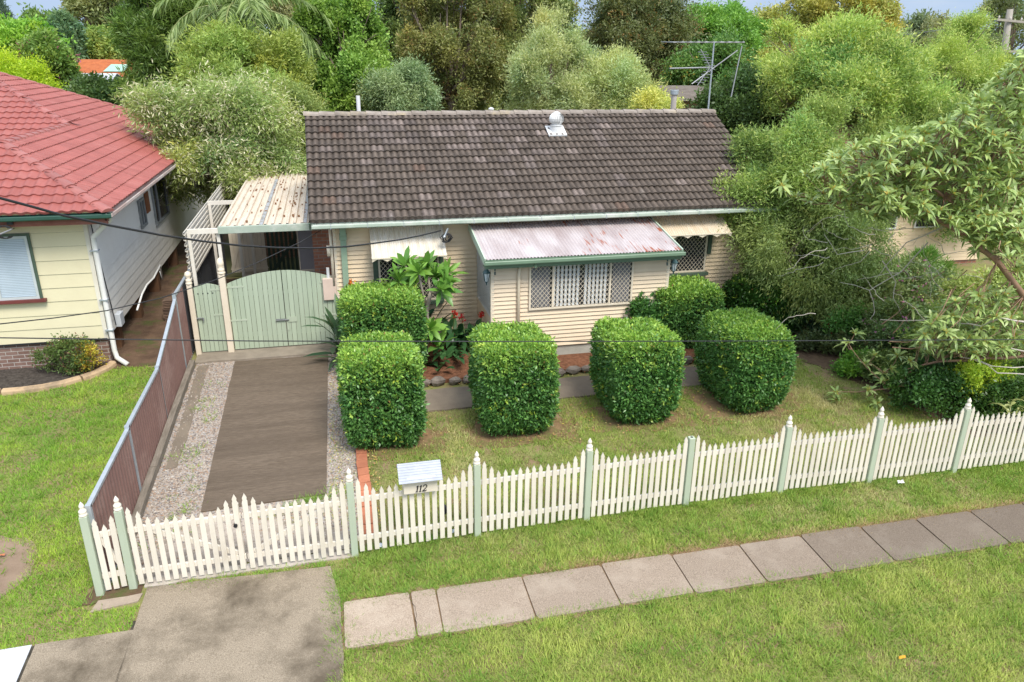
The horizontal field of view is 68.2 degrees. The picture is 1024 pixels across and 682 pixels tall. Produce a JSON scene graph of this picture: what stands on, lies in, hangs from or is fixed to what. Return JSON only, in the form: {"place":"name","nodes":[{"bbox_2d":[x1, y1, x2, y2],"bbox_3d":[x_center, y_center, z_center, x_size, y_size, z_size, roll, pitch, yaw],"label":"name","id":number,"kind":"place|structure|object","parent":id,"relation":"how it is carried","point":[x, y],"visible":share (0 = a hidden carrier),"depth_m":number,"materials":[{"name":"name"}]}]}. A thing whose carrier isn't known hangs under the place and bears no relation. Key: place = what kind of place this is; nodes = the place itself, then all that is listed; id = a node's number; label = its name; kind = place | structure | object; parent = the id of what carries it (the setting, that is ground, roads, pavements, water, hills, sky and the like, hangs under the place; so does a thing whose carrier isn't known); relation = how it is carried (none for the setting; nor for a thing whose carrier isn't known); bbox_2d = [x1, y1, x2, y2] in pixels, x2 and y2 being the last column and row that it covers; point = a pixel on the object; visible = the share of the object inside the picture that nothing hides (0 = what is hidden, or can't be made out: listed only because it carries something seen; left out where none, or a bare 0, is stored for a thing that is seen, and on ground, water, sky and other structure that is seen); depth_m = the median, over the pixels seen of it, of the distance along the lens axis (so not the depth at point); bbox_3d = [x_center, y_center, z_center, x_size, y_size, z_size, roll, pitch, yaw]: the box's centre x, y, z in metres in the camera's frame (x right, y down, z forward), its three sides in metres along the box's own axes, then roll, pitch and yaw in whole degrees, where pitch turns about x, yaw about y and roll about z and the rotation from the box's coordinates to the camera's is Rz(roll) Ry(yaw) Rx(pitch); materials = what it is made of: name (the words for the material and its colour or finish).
{"place":"outdoors","nodes":[
{"label":"outdoors","id":0,"kind":"place"},
{"bbox_2d":[201,354,327,512],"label":"driveway","id":1,"kind":"structure","parent":0,"point":[271,445],"depth_m":14.30,"materials":[{"name":"concrete"}]},
{"bbox_2d":[195,277,339,351],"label":"carport floor","id":2,"kind":"structure","parent":0,"point":[229,280],"depth_m":20.36,"materials":[{"name":"grey concrete"}]},
{"bbox_2d":[182,172,311,349],"bbox_3d":[-6.861,-2.604,21.283,2.839,3.045,8.340,-4,21,-13],"label":"carport","id":3,"kind":"object","parent":2,"relation":"on","point":[216,215],"visible":0.68,"depth_m":19.20,"materials":[{"name":"white metal"}]},
{"bbox_2d":[227,224,267,287],"bbox_3d":[-7.661,-2.563,21.938,1.046,2.190,0.070,-4,21,-13],"label":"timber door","id":4,"kind":"structure","parent":3,"relation":"attached to","point":[236,262],"depth_m":21.95,"materials":[{"name":"beige paint"}]},
{"bbox_2d":[0,129,1023,681],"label":"ground","id":5,"kind":"structure","parent":0,"point":[964,269],"depth_m":11.42,"materials":[{"name":"green plant"}]},
{"bbox_2d":[0,536,37,598],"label":"bare earth patch","id":6,"kind":"object","parent":5,"relation":"on","point":[14,564],"visible":0.86,"depth_m":10.94,"materials":[{"name":"beige soil"}]},
{"bbox_2d":[0,362,107,388],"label":"neighbour garden bed","id":7,"kind":"object","parent":5,"relation":"on","point":[20,377],"visible":0.58,"depth_m":16.30,"materials":[{"name":"brown soil"}]},
{"bbox_2d":[27,331,101,375],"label":"shrub","id":8,"kind":"object","parent":7,"relation":"on","point":[59,348],"visible":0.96,"depth_m":16.23,"materials":[{"name":"green plant"}]},
{"bbox_2d":[20,630,132,681],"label":"footpath slab","id":9,"kind":"structure","parent":5,"relation":"on","point":[98,658],"depth_m":9.32,"materials":[{"name":"concrete"}]},
{"bbox_2d":[0,364,154,648],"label":"grass","id":10,"kind":"structure","parent":5,"relation":"on","point":[110,374],"depth_m":12.66,"materials":[{"name":"green plant"}]},
{"bbox_2d":[58,0,123,27],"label":"gum tree","id":11,"kind":"object","parent":5,"relation":"on","point":[84,8],"visible":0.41,"depth_m":56.97,"materials":[{"name":"green plant"}]},
{"bbox_2d":[0,72,204,369],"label":"yellow house","id":12,"kind":"structure","parent":5,"relation":"on","point":[52,265],"depth_m":16.88,"materials":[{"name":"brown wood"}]},
{"bbox_2d":[0,233,46,304],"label":"window","id":13,"kind":"structure","parent":12,"relation":"in","point":[19,277],"depth_m":15.92,"materials":[{"name":"white glass"}]},
{"bbox_2d":[78,496,137,595],"bbox_3d":[-5.458,2.816,10.230,0.522,1.582,0.110,-7,22,-19],"label":"picket fence","id":14,"kind":"object","parent":5,"relation":"on","point":[127,566],"visible":0.9,"depth_m":10.21,"materials":[{"name":"green paint"}]},
{"bbox_2d":[125,494,246,583],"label":"picket gate","id":15,"kind":"structure","parent":14,"relation":"attached to","point":[191,563],"depth_m":10.50,"materials":[{"name":"paint"}]},
{"bbox_2d":[84,234,226,590],"bbox_3d":[-7.324,-0.156,16.894,0.070,2.272,15.010,-4,21,-13],"label":"metal fence","id":16,"kind":"object","parent":5,"relation":"on","point":[123,474],"visible":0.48,"depth_m":13.33,"materials":[{"name":"brown metal"}]},
{"bbox_2d":[120,360,195,557],"bbox_3d":[-6.438,1.824,14.057,0.127,0.530,6.650,-4,21,-13],"label":"timber edging","id":17,"kind":"object","parent":5,"relation":"on","point":[147,486],"visible":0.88,"depth_m":13.64,"materials":[{"name":"brown wood"}]},
{"bbox_2d":[98,234,227,368],"bbox_3d":[-13.468,-2.107,23.912,8.650,0.082,17.000,-4,21,-13],"label":"side passage","id":18,"kind":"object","parent":5,"relation":"on","point":[151,323],"visible":0.12,"depth_m":19.53},
{"bbox_2d":[216,258,234,351],"bbox_3d":[-6.557,-0.745,17.330,0.175,2.390,0.175,-4,21,-13],"label":"gate post","id":19,"kind":"object","parent":5,"relation":"on","point":[221,272],"visible":0.87,"depth_m":17.24,"materials":[{"name":"beige paint"}]},
{"bbox_2d":[193,283,227,351],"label":"side gate","id":20,"kind":"structure","parent":19,"relation":"attached to","point":[205,295],"depth_m":17.33,"materials":[{"name":"green paint"}]},
{"bbox_2d":[227,270,339,348],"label":"double gate","id":21,"kind":"structure","parent":19,"relation":"attached to","point":[239,320],"depth_m":17.64,"materials":[{"name":"green paint"}]},
{"bbox_2d":[115,566,343,681],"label":"driveway apron","id":22,"kind":"object","parent":5,"relation":"on","point":[261,628],"visible":0.99,"depth_m":9.79,"materials":[{"name":"concrete"}]},
{"bbox_2d":[137,519,350,580],"bbox_3d":[-3.997,3.045,11.541,3.037,0.126,1.327,-4,21,-13],"label":"driveway threshold","id":23,"kind":"object","parent":5,"relation":"on","point":[245,543],"visible":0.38,"depth_m":11.45,"materials":[{"name":"concrete"}]},
{"bbox_2d":[132,354,358,569],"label":"gravel","id":24,"kind":"structure","parent":5,"relation":"on","point":[204,481],"depth_m":13.51,"materials":[{"name":"grey gravel"}]},
{"bbox_2d":[165,365,208,469],"bbox_3d":[-6.455,1.419,15.133,0.272,0.275,4.298,-4,21,-13],"label":"concrete margin","id":25,"kind":"object","parent":24,"relation":"on","point":[183,432],"visible":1,"depth_m":14.80,"materials":[{"name":"grey concrete"}]},
{"bbox_2d":[144,549,351,587],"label":"gate sill","id":26,"kind":"structure","parent":5,"relation":"on","point":[229,573],"depth_m":10.91,"materials":[{"name":"concrete"}]},
{"bbox_2d":[195,340,339,363],"bbox_3d":[-5.652,0.257,17.777,3.302,0.086,0.766,-4,21,-13],"label":"gate strip","id":27,"kind":"object","parent":5,"relation":"on","point":[293,350],"visible":0.69,"depth_m":17.62,"materials":[{"name":"concrete"}]},
{"bbox_2d":[333,330,429,450],"bbox_3d":[-2.446,0.972,14.201,1.720,2.224,1.950,-4,21,-13],"label":"clipped hedge","id":28,"kind":"object","parent":5,"relation":"on","point":[382,392],"visible":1,"depth_m":13.49,"materials":[{"name":"green plant"}]},
{"bbox_2d":[1,171,988,277],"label":"back yard","id":29,"kind":"structure","parent":5,"relation":"on","point":[228,259],"depth_m":25.27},
{"bbox_2d":[0,36,68,213],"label":"conifer bush","id":30,"kind":"object","parent":29,"relation":"on","point":[10,64],"visible":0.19,"depth_m":30.36,"materials":[{"name":"green plant"}]},
{"bbox_2d":[0,11,76,54],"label":"broadleaf tree","id":31,"kind":"object","parent":29,"relation":"on","point":[12,28],"visible":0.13,"depth_m":37.50,"materials":[{"name":"green plant"}]},
{"bbox_2d":[5,24,83,140],"bbox_3d":[-23.196,-11.698,38.169,3.560,7.953,2.929,-4,21,-13],"label":"broadleaf tree","id":32,"kind":"object","parent":29,"relation":"on","point":[51,48],"visible":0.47,"depth_m":36.75,"materials":[{"name":"green plant"}]},
{"bbox_2d":[45,6,91,62],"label":"cypress tree","id":33,"kind":"object","parent":29,"relation":"on","point":[69,25],"visible":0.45,"depth_m":46.68,"materials":[{"name":"green plant"}]},
{"bbox_2d":[60,68,126,105],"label":"dark shrub","id":34,"kind":"object","parent":29,"relation":"on","point":[93,86],"visible":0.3,"depth_m":35.77,"materials":[{"name":"green plant"}]},
{"bbox_2d":[81,21,126,59],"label":"bushy tree","id":35,"kind":"object","parent":29,"relation":"on","point":[98,48],"visible":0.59,"depth_m":48.46,"materials":[{"name":"green plant"}]},
{"bbox_2d":[96,0,214,108],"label":"conifer tree","id":36,"kind":"object","parent":29,"relation":"on","point":[136,30],"visible":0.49,"depth_m":33.31,"materials":[{"name":"green plant"}]},
{"bbox_2d":[101,60,306,211],"bbox_3d":[-9.356,-5.732,24.693,6.453,6.555,5.546,-4,21,-13],"label":"flowering bottlebrush","id":37,"kind":"object","parent":29,"relation":"on","point":[212,135],"visible":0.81,"depth_m":23.04,"materials":[{"name":"green plant"}]},
{"bbox_2d":[154,13,319,95],"bbox_3d":[-10.575,-8.463,29.628,6.417,8.144,6.638,-4,21,-13],"label":"bottlebrush tree","id":38,"kind":"object","parent":29,"relation":"on","point":[216,46],"visible":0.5,"depth_m":28.14,"materials":[{"name":"green plant"}]},
{"bbox_2d":[151,0,333,76],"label":"palm tree","id":39,"kind":"object","parent":29,"relation":"on","point":[259,12],"visible":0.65,"depth_m":30.87,"materials":[{"name":"green plant"}]},
{"bbox_2d":[268,71,333,167],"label":"olive shrub","id":40,"kind":"object","parent":29,"relation":"on","point":[311,103],"visible":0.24,"depth_m":27.34,"materials":[{"name":"green plant"}]},
{"bbox_2d":[289,0,394,111],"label":"camphor tree","id":41,"kind":"object","parent":29,"relation":"on","point":[352,41],"visible":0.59,"depth_m":33.53,"materials":[{"name":"green plant"}]},
{"bbox_2d":[348,51,443,111],"bbox_3d":[-5.048,-9.234,33.537,4.434,6.924,4.130,-4,21,-13],"label":"grey shrub tree","id":42,"kind":"object","parent":29,"relation":"on","point":[405,85],"visible":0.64,"depth_m":32.20,"materials":[{"name":"green plant"}]},
{"bbox_2d":[374,0,434,65],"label":"broadleaf tree","id":43,"kind":"object","parent":29,"relation":"on","point":[393,25],"visible":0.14,"depth_m":44.71,"materials":[{"name":"green plant"}]},
{"bbox_2d":[394,0,523,110],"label":"paperbark tree","id":44,"kind":"object","parent":29,"relation":"on","point":[443,31],"visible":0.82,"depth_m":40.42,"materials":[{"name":"green plant"}]},
{"bbox_2d":[484,0,585,107],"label":"paperbark tree","id":45,"kind":"object","parent":29,"relation":"on","point":[519,5],"visible":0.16,"depth_m":42.81,"materials":[{"name":"green plant"}]},
{"bbox_2d":[496,0,608,110],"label":"willow bottlebrush","id":46,"kind":"object","parent":29,"relation":"on","point":[549,50],"visible":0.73,"depth_m":33.33,"materials":[{"name":"green plant"}]},
{"bbox_2d":[569,38,672,109],"bbox_3d":[4.781,-9.807,34.459,4.815,7.558,4.548,12,24,28],"label":"willow bottlebrush","id":47,"kind":"object","parent":29,"relation":"on","point":[618,76],"visible":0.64,"depth_m":32.83,"materials":[{"name":"green plant"}]},
{"bbox_2d":[576,0,711,85],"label":"oak tree","id":48,"kind":"object","parent":29,"relation":"on","point":[650,30],"visible":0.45,"depth_m":43.40,"materials":[{"name":"green plant"}]},
{"bbox_2d":[623,83,686,109],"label":"yellow shrub","id":49,"kind":"object","parent":29,"relation":"on","point":[651,98],"visible":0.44,"depth_m":31.28,"materials":[{"name":"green plant"}]},
{"bbox_2d":[653,19,764,88],"bbox_3d":[11.164,-13.090,41.758,6.598,8.623,6.904,18,27,39],"label":"broadleaf tree","id":50,"kind":"object","parent":29,"relation":"on","point":[690,57],"visible":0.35,"depth_m":39.47,"materials":[{"name":"green plant"}]},
{"bbox_2d":[658,0,774,66],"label":"broadleaf tree","id":51,"kind":"object","parent":29,"relation":"on","point":[735,12],"visible":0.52,"depth_m":50.07,"materials":[{"name":"green plant"}]},
{"bbox_2d":[681,62,784,139],"bbox_3d":[9.290,-8.034,31.231,4.680,6.600,4.171,-4,21,-13],"label":"dark shrub","id":52,"kind":"object","parent":29,"relation":"on","point":[732,112],"visible":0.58,"depth_m":29.79,"materials":[{"name":"green plant"}]},
{"bbox_2d":[743,1,971,137],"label":"bottlebrush tree","id":53,"kind":"object","parent":29,"relation":"on","point":[839,57],"visible":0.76,"depth_m":26.83,"materials":[{"name":"green plant"}]},
{"bbox_2d":[894,4,1023,123],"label":"bottlebrush tree","id":54,"kind":"object","parent":29,"relation":"on","point":[963,53],"visible":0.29,"depth_m":30.91,"materials":[{"name":"green plant"}]},
{"bbox_2d":[465,318,560,436],"bbox_3d":[-0.007,0.770,14.753,1.709,2.177,2.007,-4,21,-13],"label":"clipped hedge","id":55,"kind":"object","parent":5,"relation":"on","point":[510,384],"visible":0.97,"depth_m":14.04,"materials":[{"name":"green plant"}]},
{"bbox_2d":[463,416,583,448],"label":"leaf litter","id":56,"kind":"object","parent":5,"relation":"on","point":[486,436],"visible":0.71,"depth_m":14.50,"materials":[{"name":"plant"}]},
{"bbox_2d":[303,41,779,354],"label":"weatherboard house","id":57,"kind":"structure","parent":5,"relation":"on","point":[614,218],"depth_m":18.28,"materials":[{"name":"tile"}]},
{"bbox_2d":[0,197,440,248],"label":"service cable","id":58,"kind":"object","parent":57,"relation":"attached to","point":[72,217],"visible":1,"depth_m":10.23,"materials":[{"name":"black plastic"}]},
{"bbox_2d":[528,262,633,310],"bbox_3d":[1.588,-1.310,17.199,2.480,1.125,0.051,-4,21,-13],"label":"window","id":59,"kind":"structure","parent":57,"relation":"in","point":[601,284],"depth_m":17.21,"materials":[{"name":"beige paint"}]},
{"bbox_2d":[669,235,707,276],"bbox_3d":[4.112,-2.225,19.342,2.060,1.210,0.117,-4,21,-13],"label":"window","id":60,"kind":"structure","parent":57,"relation":"in","point":[695,247],"depth_m":19.53,"materials":[{"name":"beige paint"}]},
{"bbox_2d":[422,334,695,384],"bbox_3d":[1.350,0.190,18.295,10.666,0.281,2.746,-4,21,-13],"label":"mulch bed","id":61,"kind":"object","parent":5,"relation":"on","point":[565,363],"visible":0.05,"depth_m":17.31,"materials":[{"name":"brown soil"}]},
{"bbox_2d":[336,279,430,370],"bbox_3d":[-2.840,-0.182,16.681,2.022,2.300,1.731,-4,21,-13],"label":"clipped hedge","id":62,"kind":"object","parent":61,"relation":"on","point":[371,307],"visible":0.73,"depth_m":15.93,"materials":[{"name":"green plant"}]},
{"bbox_2d":[381,246,468,358],"bbox_3d":[-1.840,-0.745,17.132,1.743,2.771,1.872,15,25,33],"label":"frangipani","id":63,"kind":"object","parent":61,"relation":"on","point":[415,271],"visible":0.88,"depth_m":16.67,"materials":[{"name":"green plant"}]},
{"bbox_2d":[652,273,726,347],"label":"clipped hedge","id":64,"kind":"object","parent":61,"relation":"on","point":[687,301],"visible":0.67,"depth_m":17.85,"materials":[{"name":"green plant"}]},
{"bbox_2d":[586,314,686,425],"bbox_3d":[2.483,0.635,15.259,1.678,2.106,1.986,-4,21,-13],"label":"clipped hedge","id":65,"kind":"object","parent":5,"relation":"on","point":[634,378],"visible":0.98,"depth_m":14.59,"materials":[{"name":"green plant"}]},
{"bbox_2d":[579,401,694,432],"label":"leaf litter","id":66,"kind":"object","parent":5,"relation":"on","point":[609,419],"visible":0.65,"depth_m":15.07,"materials":[{"name":"plant"}]},
{"bbox_2d":[333,447,1023,601],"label":"grass","id":67,"kind":"structure","parent":5,"relation":"on","point":[490,543],"depth_m":11.98,"materials":[{"name":"green plant"}]},
{"bbox_2d":[341,501,1023,653],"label":"footpath","id":68,"kind":"structure","parent":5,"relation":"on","point":[548,592],"depth_m":10.94,"materials":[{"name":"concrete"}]},
{"bbox_2d":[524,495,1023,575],"bbox_3d":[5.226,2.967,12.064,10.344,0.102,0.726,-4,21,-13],"label":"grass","id":69,"kind":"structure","parent":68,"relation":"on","point":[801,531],"depth_m":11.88,"materials":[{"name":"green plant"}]},
{"bbox_2d":[346,398,1023,556],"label":"picket fence","id":70,"kind":"object","parent":5,"relation":"on","point":[782,477],"visible":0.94,"depth_m":12.33,"materials":[{"name":"white paint"}]},
{"bbox_2d":[242,482,349,567],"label":"picket gate","id":71,"kind":"structure","parent":70,"relation":"attached to","point":[326,505],"depth_m":10.85,"materials":[{"name":"paint"}]},
{"bbox_2d":[396,459,442,494],"bbox_3d":[-1.367,1.970,11.130,0.630,0.426,0.475,-4,21,-13],"label":"letterbox","id":72,"kind":"object","parent":70,"relation":"attached to","point":[419,477],"visible":1,"depth_m":11.00,"materials":[{"name":"paint"}]},
{"bbox_2d":[367,357,1020,542],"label":"grass","id":73,"kind":"structure","parent":5,"relation":"on","point":[794,392],"depth_m":14.51,"materials":[{"name":"green plant"}]},
{"bbox_2d":[691,305,798,412],"bbox_3d":[4.861,0.397,15.903,1.698,2.129,2.268,-4,21,-13],"label":"clipped hedge","id":74,"kind":"object","parent":5,"relation":"on","point":[758,373],"visible":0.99,"depth_m":15.15,"materials":[{"name":"green plant"}]},
{"bbox_2d":[682,385,807,425],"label":"leaf litter","id":75,"kind":"object","parent":5,"relation":"on","point":[712,402],"visible":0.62,"depth_m":15.67,"materials":[{"name":"plant"}]},
{"bbox_2d":[748,0,910,64],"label":"gum tree","id":76,"kind":"object","parent":5,"relation":"on","point":[807,12],"visible":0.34,"depth_m":58.62,"materials":[{"name":"green plant"}]},
{"bbox_2d":[746,125,976,263],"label":"weatherboard house","id":77,"kind":"structure","parent":5,"relation":"on","point":[959,257],"depth_m":25.25,"materials":[{"name":"beige paint"}]},
{"bbox_2d":[771,49,1023,411],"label":"leaved tree","id":78,"kind":"object","parent":5,"relation":"on","point":[975,206],"visible":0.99,"depth_m":13.47,"materials":[{"name":"green plant"}]},
{"bbox_2d":[792,295,1023,436],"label":"shrub bed","id":79,"kind":"object","parent":5,"relation":"on","point":[815,357],"visible":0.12,"depth_m":17.61,"materials":[{"name":"brown plant"}]},
{"bbox_2d":[722,269,812,331],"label":"shrub","id":80,"kind":"object","parent":79,"relation":"on","point":[734,285],"visible":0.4,"depth_m":18.94,"materials":[{"name":"green plant"}]},
{"bbox_2d":[707,85,866,300],"bbox_3d":[7.121,-3.593,20.035,4.527,6.149,4.492,10,23,22],"label":"bottlebrush tree","id":81,"kind":"object","parent":79,"relation":"on","point":[806,137],"visible":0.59,"depth_m":18.62,"materials":[{"name":"green plant"}]},
{"bbox_2d":[721,177,914,338],"bbox_3d":[7.670,-1.990,19.318,5.302,4.776,3.333,-4,21,-13],"label":"bottlebrush tree","id":82,"kind":"object","parent":79,"relation":"on","point":[764,252],"visible":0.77,"depth_m":18.60,"materials":[{"name":"green plant"}]},
{"bbox_2d":[794,327,862,355],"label":"shrub","id":83,"kind":"object","parent":79,"relation":"on","point":[821,345],"visible":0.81,"depth_m":18.24,"materials":[{"name":"green plant"}]},
{"bbox_2d":[873,351,999,418],"bbox_3d":[9.166,0.838,15.919,3.034,1.335,2.090,-4,21,-13],"label":"shrub","id":84,"kind":"object","parent":79,"relation":"on","point":[940,380],"visible":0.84,"depth_m":15.38,"materials":[{"name":"green plant"}]},
{"bbox_2d":[918,256,1023,334],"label":"shrub","id":85,"kind":"object","parent":79,"relation":"on","point":[962,283],"visible":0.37,"depth_m":17.88,"materials":[{"name":"green plant"}]},
{"bbox_2d":[942,372,1023,433],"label":"shrub","id":86,"kind":"object","parent":79,"relation":"on","point":[1013,388],"visible":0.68,"depth_m":15.12,"materials":[{"name":"green plant"}]},
{"bbox_2d":[948,352,1017,407],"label":"shrub","id":87,"kind":"object","parent":79,"relation":"on","point":[971,371],"visible":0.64,"depth_m":15.33,"materials":[{"name":"green plant"}]},
{"bbox_2d":[896,6,955,58],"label":"gum tree","id":88,"kind":"object","parent":5,"relation":"on","point":[921,21],"visible":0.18,"depth_m":83.97,"materials":[{"name":"green plant"}]},
{"bbox_2d":[837,80,1021,249],"bbox_3d":[14.389,-5.885,26.323,7.938,6.160,7.525,5,21,11],"label":"bottlebrush tree","id":89,"kind":"object","parent":5,"relation":"on","point":[878,125],"visible":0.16,"depth_m":25.89,"materials":[{"name":"green plant"}]},
{"bbox_2d":[930,0,1023,72],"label":"gum tree","id":90,"kind":"object","parent":5,"relation":"on","point":[1000,7],"visible":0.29,"depth_m":65.57,"materials":[{"name":"green plant"}]},
{"bbox_2d":[0,337,1023,341],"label":"street wire","id":91,"kind":"object","parent":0,"point":[464,341],"visible":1,"depth_m":5.34,"materials":[{"name":"black plastic"}]},
{"bbox_2d":[4,0,1023,55],"label":"sky","id":92,"kind":"structure","parent":0,"point":[956,6],"materials":[{"name":"white"}]},
{"bbox_2d":[424,366,703,411],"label":"garden path","id":93,"kind":"structure","parent":0,"point":[447,399],"depth_m":16.09,"materials":[{"name":"concrete"}]},
{"bbox_2d":[335,530,1023,681],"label":"grass","id":94,"kind":"structure","parent":0,"point":[813,591],"depth_m":9.89,"materials":[{"name":"green plant"}]},
{"bbox_2d":[817,300,868,348],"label":"flowering shrub","id":95,"kind":"object","parent":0,"point":[835,325],"visible":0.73,"depth_m":18.43,"materials":[{"name":"green plant"}]},
{"bbox_2d":[855,292,932,355],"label":"flowering shrub","id":96,"kind":"object","parent":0,"point":[885,311],"visible":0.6,"depth_m":17.88,"materials":[{"name":"green plant"}]},
{"bbox_2d":[846,252,974,313],"bbox_3d":[10.332,-1.314,19.825,4.045,2.120,2.565,-4,21,-13],"label":"flowering shrub","id":97,"kind":"object","parent":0,"point":[917,270],"visible":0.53,"depth_m":19.33,"materials":[{"name":"green plant"}]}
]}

